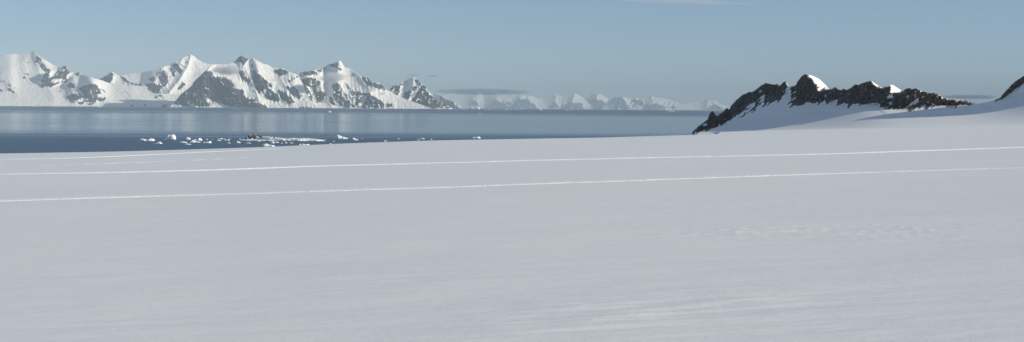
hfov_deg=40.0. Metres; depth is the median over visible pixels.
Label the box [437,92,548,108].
mountain
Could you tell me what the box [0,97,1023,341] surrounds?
snowfield
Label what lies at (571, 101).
mountain
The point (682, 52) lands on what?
sky
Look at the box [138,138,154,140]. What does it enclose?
iceberg
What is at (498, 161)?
sled track
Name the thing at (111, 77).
mountain
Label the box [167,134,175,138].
iceberg
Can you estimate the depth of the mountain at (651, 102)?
78084.24 m
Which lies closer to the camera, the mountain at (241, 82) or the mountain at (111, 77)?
the mountain at (241, 82)
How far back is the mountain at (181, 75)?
28426.41 m
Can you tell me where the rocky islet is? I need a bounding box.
[240,134,324,140]
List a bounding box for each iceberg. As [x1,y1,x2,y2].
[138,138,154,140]
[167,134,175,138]
[262,144,274,146]
[333,135,347,138]
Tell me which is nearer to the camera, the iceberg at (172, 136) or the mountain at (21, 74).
the iceberg at (172, 136)
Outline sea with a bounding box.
[0,106,722,153]
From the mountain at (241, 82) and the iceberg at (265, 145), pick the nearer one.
the iceberg at (265, 145)
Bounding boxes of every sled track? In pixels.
[0,146,1023,174]
[0,148,283,159]
[0,166,1023,201]
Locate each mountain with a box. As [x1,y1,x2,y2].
[0,51,179,106]
[37,66,81,87]
[99,72,148,89]
[122,55,211,94]
[170,56,322,107]
[298,60,429,108]
[389,77,452,108]
[432,94,460,107]
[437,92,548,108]
[540,93,592,108]
[585,94,608,108]
[603,95,691,109]
[684,100,729,110]
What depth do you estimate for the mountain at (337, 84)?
25614.25 m
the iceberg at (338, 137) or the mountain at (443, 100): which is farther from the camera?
the mountain at (443, 100)
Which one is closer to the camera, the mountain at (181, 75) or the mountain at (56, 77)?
the mountain at (56, 77)
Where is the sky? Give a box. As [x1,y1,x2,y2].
[0,0,1023,106]
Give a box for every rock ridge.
[692,74,979,134]
[990,76,1023,106]
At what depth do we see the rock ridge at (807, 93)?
1559.78 m
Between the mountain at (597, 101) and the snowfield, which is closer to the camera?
the snowfield
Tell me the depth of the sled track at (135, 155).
326.18 m
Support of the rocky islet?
on the sea
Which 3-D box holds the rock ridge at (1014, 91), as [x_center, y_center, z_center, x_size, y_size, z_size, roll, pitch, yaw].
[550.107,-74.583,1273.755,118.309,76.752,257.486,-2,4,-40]
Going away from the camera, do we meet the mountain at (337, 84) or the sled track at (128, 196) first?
the sled track at (128, 196)

